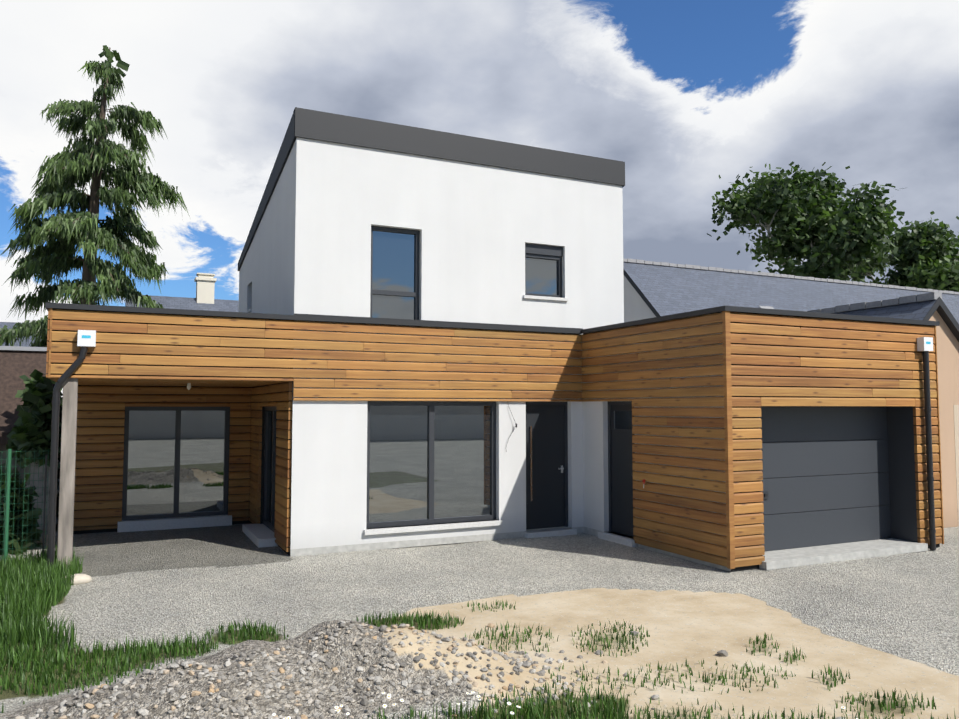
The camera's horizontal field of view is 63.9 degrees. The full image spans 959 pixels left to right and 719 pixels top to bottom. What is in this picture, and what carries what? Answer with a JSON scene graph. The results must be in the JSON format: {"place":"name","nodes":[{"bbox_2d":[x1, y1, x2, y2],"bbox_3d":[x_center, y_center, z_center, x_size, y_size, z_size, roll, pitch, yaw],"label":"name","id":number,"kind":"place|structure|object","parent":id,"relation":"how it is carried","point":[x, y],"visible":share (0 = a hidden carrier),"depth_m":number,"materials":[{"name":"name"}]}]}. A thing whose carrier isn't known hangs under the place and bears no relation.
{"place":"outdoors","nodes":[
{"label":"outdoors","id":0,"kind":"place"},
{"bbox_2d":[0,543,955,718],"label":"grass","id":1,"kind":"structure","parent":0,"point":[33,585],"depth_m":6.31,"materials":[{"name":"green plant"}]},
{"bbox_2d":[0,523,958,718],"bbox_3d":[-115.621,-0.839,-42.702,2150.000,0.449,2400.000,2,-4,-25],"label":"ground","id":2,"kind":"structure","parent":0,"point":[886,624],"depth_m":7.38,"materials":[{"name":"grey stone"}]},
{"bbox_2d":[0,463,44,554],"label":"bush","id":3,"kind":"object","parent":2,"relation":"on","point":[21,496],"visible":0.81,"depth_m":11.05,"materials":[{"name":"green plant"}]},
{"bbox_2d":[0,449,48,560],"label":"wire fence","id":4,"kind":"object","parent":2,"relation":"on","point":[6,511],"visible":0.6,"depth_m":9.86,"materials":[{"name":"green metal"}]},
{"bbox_2d":[0,346,60,534],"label":"wall","id":5,"kind":"structure","parent":2,"relation":"on","point":[16,362],"depth_m":13.51,"materials":[{"name":"brick"}]},
{"bbox_2d":[6,369,62,469],"bbox_3d":[-7.340,1.017,12.883,1.014,1.659,1.674,2,-4,-25],"label":"bush","id":6,"kind":"object","parent":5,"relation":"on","point":[30,431],"visible":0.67,"depth_m":12.43,"materials":[{"name":"green plant"}]},
{"bbox_2d":[57,378,77,563],"bbox_3d":[-5.126,1.451,9.565,0.160,2.500,0.160,2,-4,-25],"label":"carport post","id":7,"kind":"object","parent":2,"relation":"on","point":[67,469],"visible":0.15,"depth_m":9.50,"materials":[{"name":"grey wood"}]},
{"bbox_2d":[65,574,90,584],"bbox_3d":[-4.723,2.577,8.977,0.346,0.144,0.240,2,-4,-25],"label":"rock","id":8,"kind":"object","parent":2,"relation":"on","point":[81,579],"visible":0.4,"depth_m":8.93,"materials":[{"name":"beige stone"}]},
{"bbox_2d":[0,45,189,404],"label":"cedar tree","id":9,"kind":"object","parent":2,"relation":"on","point":[61,234],"visible":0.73,"depth_m":30.03,"materials":[{"name":"green plant"}]},
{"bbox_2d":[0,273,238,346],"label":"houses","id":10,"kind":"structure","parent":2,"relation":"on","point":[204,300],"depth_m":32.84,"materials":[{"name":"stone"}]},
{"bbox_2d":[13,620,845,718],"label":"loose gravel stones","id":11,"kind":"object","parent":2,"relation":"on","point":[237,711],"visible":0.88,"depth_m":5.30,"materials":[{"name":"grey gravel"}]},
{"bbox_2d":[50,137,939,571],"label":"house walls","id":12,"kind":"structure","parent":2,"relation":"on","point":[330,205],"depth_m":11.74,"materials":[{"name":"white paint"}]},
{"bbox_2d":[122,226,635,536],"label":"house window frames","id":13,"kind":"structure","parent":12,"relation":"in","point":[546,464],"depth_m":12.44,"materials":[{"name":"grey metal"}]},
{"bbox_2d":[126,230,633,525],"bbox_3d":[-1.737,0.392,12.530,8.286,4.577,2.423,-1,-4,19],"label":"window glass","id":14,"kind":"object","parent":13,"relation":"in","point":[398,481],"depth_m":11.95,"materials":[{"name":"grey glass"}]},
{"bbox_2d":[47,330,935,575],"bbox_3d":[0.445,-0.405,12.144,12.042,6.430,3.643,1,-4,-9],"label":"downspouts","id":15,"kind":"object","parent":12,"relation":"attached to","point":[86,338],"visible":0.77,"depth_m":9.52,"materials":[{"name":"black metal"}]},
{"bbox_2d":[45,107,939,333],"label":"house copings","id":16,"kind":"object","parent":12,"relation":"on","point":[338,128],"visible":0.69,"depth_m":11.65,"materials":[{"name":"grey metal"}]},
{"bbox_2d":[46,308,943,568],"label":"wood cladding","id":17,"kind":"structure","parent":12,"relation":"attached to","point":[733,540],"depth_m":10.85,"materials":[{"name":"brown wood"}]},
{"bbox_2d":[506,401,647,487],"bbox_3d":[1.434,1.250,11.631,2.240,1.261,0.132,-2,-4,27],"label":"cable and outside tap","id":18,"kind":"object","parent":12,"relation":"attached to","point":[644,481],"visible":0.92,"depth_m":11.59,"materials":[{"name":"black"}]},
{"bbox_2d":[759,406,890,550],"bbox_3d":[4.799,1.653,10.940,3.010,1.970,0.098,2,-4,-25],"label":"garage door","id":19,"kind":"structure","parent":12,"relation":"attached to","point":[825,470],"depth_m":10.99,"materials":[{"name":"grey metal"}]},
{"bbox_2d":[272,691,857,718],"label":"daisy flowers","id":20,"kind":"object","parent":2,"relation":"on","point":[402,700],"visible":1,"depth_m":4.84,"materials":[{"name":"white plant"}]},
{"bbox_2d":[707,161,908,280],"bbox_3d":[15.372,-2.687,35.260,7.953,13.934,9.074,2,-4,-25],"label":"birch tree","id":21,"kind":"object","parent":2,"relation":"on","point":[821,227],"visible":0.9,"depth_m":34.66,"materials":[{"name":"green plant"}]},
{"bbox_2d":[835,211,958,291],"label":"birch tree","id":22,"kind":"object","parent":2,"relation":"on","point":[928,257],"visible":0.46,"depth_m":39.06,"materials":[{"name":"green plant"}]},
{"bbox_2d":[0,0,958,397],"label":"sky","id":23,"kind":"structure","parent":0,"point":[687,94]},
{"bbox_2d":[623,258,958,527],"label":"neighbour house","id":24,"kind":"structure","parent":0,"point":[652,289],"depth_m":24.67,"materials":[{"name":"tile"}]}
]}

